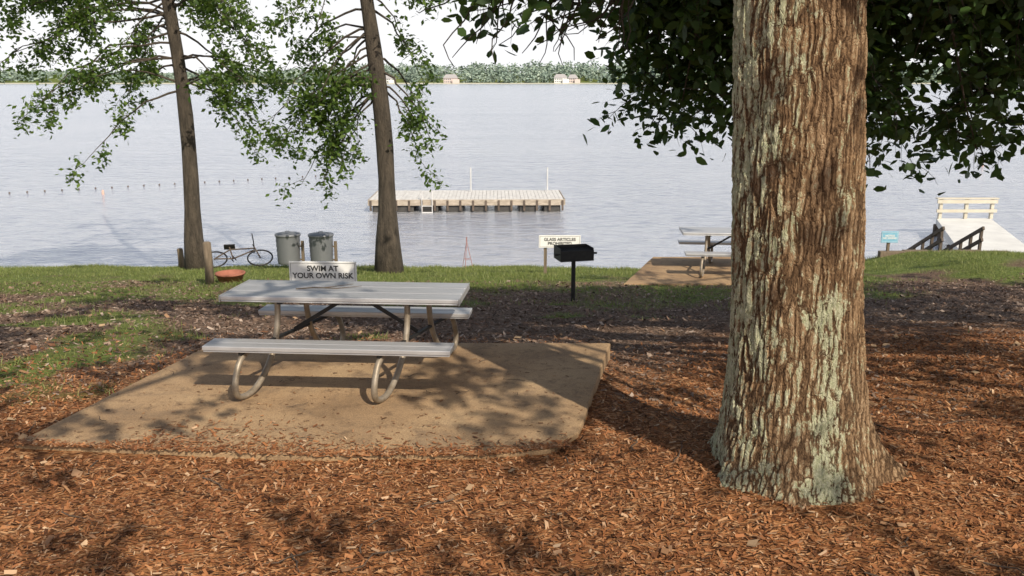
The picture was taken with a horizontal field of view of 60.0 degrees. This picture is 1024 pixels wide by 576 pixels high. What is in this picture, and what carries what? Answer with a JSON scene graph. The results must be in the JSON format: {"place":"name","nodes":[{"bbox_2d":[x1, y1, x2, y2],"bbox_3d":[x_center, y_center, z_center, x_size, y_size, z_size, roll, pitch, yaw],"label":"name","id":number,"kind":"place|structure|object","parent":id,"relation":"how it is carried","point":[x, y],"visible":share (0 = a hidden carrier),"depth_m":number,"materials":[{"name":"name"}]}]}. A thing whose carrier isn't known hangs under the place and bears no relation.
{"place":"outdoors","nodes":[
{"label":"outdoors","id":0,"kind":"place"},
{"bbox_2d":[0,83,985,83],"bbox_3d":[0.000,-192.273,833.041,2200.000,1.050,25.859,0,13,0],"label":"beach","id":1,"kind":"structure","parent":0,"point":[400,83],"depth_m":830.96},
{"bbox_2d":[0,0,1006,72],"label":"sky","id":2,"kind":"structure","parent":0,"point":[434,34],"materials":[{"name":"white"}]},
{"bbox_2d":[0,73,1023,575],"bbox_3d":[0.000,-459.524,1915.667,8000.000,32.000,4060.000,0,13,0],"label":"ground","id":3,"kind":"structure","parent":0,"point":[782,541],"depth_m":5.74,"materials":[{"name":"brown wood"}]},
{"bbox_2d":[0,0,307,269],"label":"shade tree","id":4,"kind":"object","parent":3,"relation":"on","point":[81,16],"visible":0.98,"depth_m":18.50,"materials":[{"name":"green plant"}]},
{"bbox_2d":[177,248,183,267],"bbox_3d":[-7.696,-0.600,20.615,0.148,0.652,0.140,0,13,0],"label":"wooden post","id":5,"kind":"object","parent":3,"relation":"on","point":[180,254],"visible":0.77,"depth_m":20.54,"materials":[{"name":"brown wood"}]},
{"bbox_2d":[202,241,213,283],"bbox_3d":[-5.246,-0.335,15.334,0.158,0.941,0.150,0,13,0],"label":"wooden post","id":6,"kind":"object","parent":3,"relation":"on","point":[208,263],"visible":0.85,"depth_m":15.26,"materials":[{"name":"brown wood"}]},
{"bbox_2d":[215,269,245,282],"bbox_3d":[-4.980,-0.197,15.675,0.524,0.160,0.524,0,13,0],"label":"planter bowl","id":7,"kind":"object","parent":3,"relation":"on","point":[229,276],"visible":0.94,"depth_m":15.56,"materials":[{"name":"ceramic"}]},
{"bbox_2d":[212,233,272,267],"bbox_3d":[-6.163,-0.742,19.909,1.551,0.566,0.827,-3,42,-12],"label":"bicycle","id":8,"kind":"object","parent":3,"relation":"on","point":[228,247],"visible":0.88,"depth_m":19.92,"materials":[{"name":"black metal"}]},
{"bbox_2d":[274,231,304,264],"bbox_3d":[-4.950,-0.753,19.654,0.562,1.046,0.562,-11,17,-39],"label":"trash can","id":9,"kind":"object","parent":3,"relation":"on","point":[288,245],"visible":0.97,"depth_m":19.43,"materials":[{"name":"grey metal"}]},
{"bbox_2d":[15,343,609,460],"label":"concrete slab","id":10,"kind":"structure","parent":3,"relation":"on","point":[579,364],"depth_m":6.96,"materials":[{"name":"beige concrete"}]},
{"bbox_2d":[13,400,571,456],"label":"slab edge mulch","id":11,"kind":"object","parent":10,"relation":"on","point":[40,442],"visible":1,"depth_m":6.05,"materials":[{"name":"brown wood"}]},
{"bbox_2d":[48,345,597,450],"bbox_3d":[-1.240,0.828,7.318,4.097,0.096,2.724,0,13,0],"label":"leaf debris","id":12,"kind":"object","parent":10,"relation":"on","point":[441,400],"visible":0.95,"depth_m":6.63,"materials":[{"name":"brown plant"}]},
{"bbox_2d":[202,279,471,402],"bbox_3d":[-1.399,0.378,7.664,2.000,0.757,1.756,1,12,4],"label":"picnic table","id":13,"kind":"object","parent":10,"relation":"on","point":[409,296],"visible":1,"depth_m":7.34,"materials":[{"name":"metal"}]},
{"bbox_2d":[296,284,357,288],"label":"fallen twigs","id":14,"kind":"object","parent":13,"relation":"on","point":[327,287],"visible":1,"depth_m":7.61,"materials":[{"name":"brown wood"}]},
{"bbox_2d":[289,261,356,305],"bbox_3d":[-2.399,0.099,11.357,0.860,0.909,0.091,0,13,2],"label":"swim warning sign","id":15,"kind":"object","parent":3,"relation":"on","point":[323,270],"visible":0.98,"depth_m":11.24,"materials":[{"name":"white metal"}]},
{"bbox_2d":[308,231,337,260],"bbox_3d":[-4.220,-0.745,19.656,0.562,1.046,0.562,-11,17,-39],"label":"trash can","id":16,"kind":"object","parent":3,"relation":"on","point":[321,246],"visible":0.86,"depth_m":19.43,"materials":[{"name":"grey metal"}]},
{"bbox_2d":[241,0,491,273],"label":"shade tree","id":17,"kind":"object","parent":3,"relation":"on","point":[388,254],"visible":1,"depth_m":17.43,"materials":[{"name":"green plant"}]},
{"bbox_2d":[444,78,459,82],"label":"walls","id":18,"kind":"structure","parent":3,"relation":"on","point":[454,80],"depth_m":834.99,"materials":[{"name":"paint"}]},
{"bbox_2d":[443,74,457,77],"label":"roof","id":19,"kind":"structure","parent":18,"relation":"on","point":[450,76],"depth_m":836.05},
{"bbox_2d":[462,237,472,266],"bbox_3d":[-1.035,-0.824,20.540,0.249,0.722,0.245,0,13,0],"label":"red tripod stand","id":20,"kind":"object","parent":3,"relation":"on","point":[464,254],"visible":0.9,"depth_m":20.55,"materials":[{"name":"metal"}]},
{"bbox_2d":[0,57,966,82],"bbox_3d":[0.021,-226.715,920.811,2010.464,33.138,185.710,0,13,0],"label":"distant treeline","id":21,"kind":"object","parent":3,"relation":"on","point":[475,71],"visible":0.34,"depth_m":868.16,"materials":[{"name":"green plant"}]},
{"bbox_2d":[0,331,1023,575],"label":"wood mulch","id":22,"kind":"object","parent":3,"relation":"on","point":[1000,481],"visible":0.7,"depth_m":5.31,"materials":[{"name":"brown wood"}]},
{"bbox_2d":[0,273,1023,418],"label":"leaf litter","id":23,"kind":"object","parent":3,"relation":"on","point":[651,351],"visible":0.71,"depth_m":10.94,"materials":[{"name":"brown plant"}]},
{"bbox_2d":[0,312,1023,575],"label":"fallen leaves","id":24,"kind":"object","parent":23,"relation":"on","point":[346,568],"depth_m":5.89,"materials":[{"name":"brown plant"}]},
{"bbox_2d":[0,248,1023,406],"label":"grass","id":25,"kind":"structure","parent":3,"relation":"on","point":[536,271],"depth_m":16.50,"materials":[{"name":"green plant"}]},
{"bbox_2d":[539,235,580,272],"bbox_3d":[0.940,-0.567,17.571,0.820,0.982,0.090,0,13,0],"label":"glass prohibited sign","id":26,"kind":"object","parent":3,"relation":"on","point":[547,241],"visible":0.97,"depth_m":17.45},
{"bbox_2d":[554,78,568,82],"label":"walls","id":27,"kind":"structure","parent":3,"relation":"on","point":[564,80],"depth_m":838.88,"materials":[{"name":"white paint"}]},
{"bbox_2d":[554,74,566,77],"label":"roof","id":28,"kind":"structure","parent":27,"relation":"on","point":[560,76],"depth_m":839.65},
{"bbox_2d":[568,78,579,82],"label":"walls","id":29,"kind":"structure","parent":3,"relation":"on","point":[576,80],"depth_m":840.83,"materials":[{"name":"paint"}]},
{"bbox_2d":[554,244,596,300],"bbox_3d":[0.900,-0.079,13.031,0.640,1.080,0.360,-3,14,-14],"label":"park grill","id":30,"kind":"object","parent":3,"relation":"on","point":[573,254],"visible":0.99,"depth_m":12.84,"materials":[{"name":"black metal"}]},
{"bbox_2d":[624,257,731,285],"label":"concrete slab","id":31,"kind":"structure","parent":3,"relation":"on","point":[671,271],"depth_m":16.39,"materials":[{"name":"beige concrete"}]},
{"bbox_2d":[678,227,731,277],"bbox_3d":[4.150,-0.702,16.537,2.000,0.757,1.756,1,13,5],"label":"picnic table","id":32,"kind":"object","parent":31,"relation":"on","point":[707,232],"visible":0.52,"depth_m":16.32,"materials":[{"name":"metal"}]},
{"bbox_2d":[416,0,1023,507],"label":"oak tree","id":33,"kind":"object","parent":3,"relation":"on","point":[810,84],"visible":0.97,"depth_m":5.23,"materials":[{"name":"green plant"}]},
{"bbox_2d":[881,231,898,250],"bbox_3d":[8.900,-0.957,20.972,0.400,0.786,0.090,0,13,0],"label":"blue notice sign","id":34,"kind":"object","parent":3,"relation":"on","point":[888,237],"visible":1,"depth_m":20.87,"materials":[{"name":"blue metal"}]},
{"bbox_2d":[877,250,1006,257],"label":"landscape timbers","id":35,"kind":"object","parent":3,"relation":"on","point":[884,253],"visible":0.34,"depth_m":20.95,"materials":[{"name":"brown wood"}]},
{"bbox_2d":[906,226,984,250],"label":"wooden stairs","id":36,"kind":"structure","parent":3,"relation":"on","point":[979,241],"depth_m":21.71,"materials":[{"name":"wood"}]},
{"bbox_2d":[0,84,1023,268],"bbox_3d":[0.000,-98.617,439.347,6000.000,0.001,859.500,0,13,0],"label":"lake water","id":37,"kind":"structure","parent":0,"point":[628,203],"depth_m":44.23,"materials":[{"name":"grey liquid"}]},
{"bbox_2d":[9,175,315,193],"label":"buoy line","id":38,"kind":"object","parent":37,"relation":"on","point":[143,185],"visible":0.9,"depth_m":42.64,"materials":[{"name":"white plastic"}]},
{"bbox_2d":[368,167,564,212],"bbox_3d":[-1.799,-3.553,36.112,7.720,2.500,3.078,0,13,-1],"label":"floating dock","id":39,"kind":"object","parent":37,"relation":"on","point":[427,201],"visible":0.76,"depth_m":34.84,"materials":[{"name":"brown wood"}]},
{"bbox_2d":[932,197,1023,251],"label":"fishing pier","id":40,"kind":"structure","parent":37,"relation":"in","point":[996,236],"depth_m":27.76,"materials":[{"name":"wood"}]}
]}

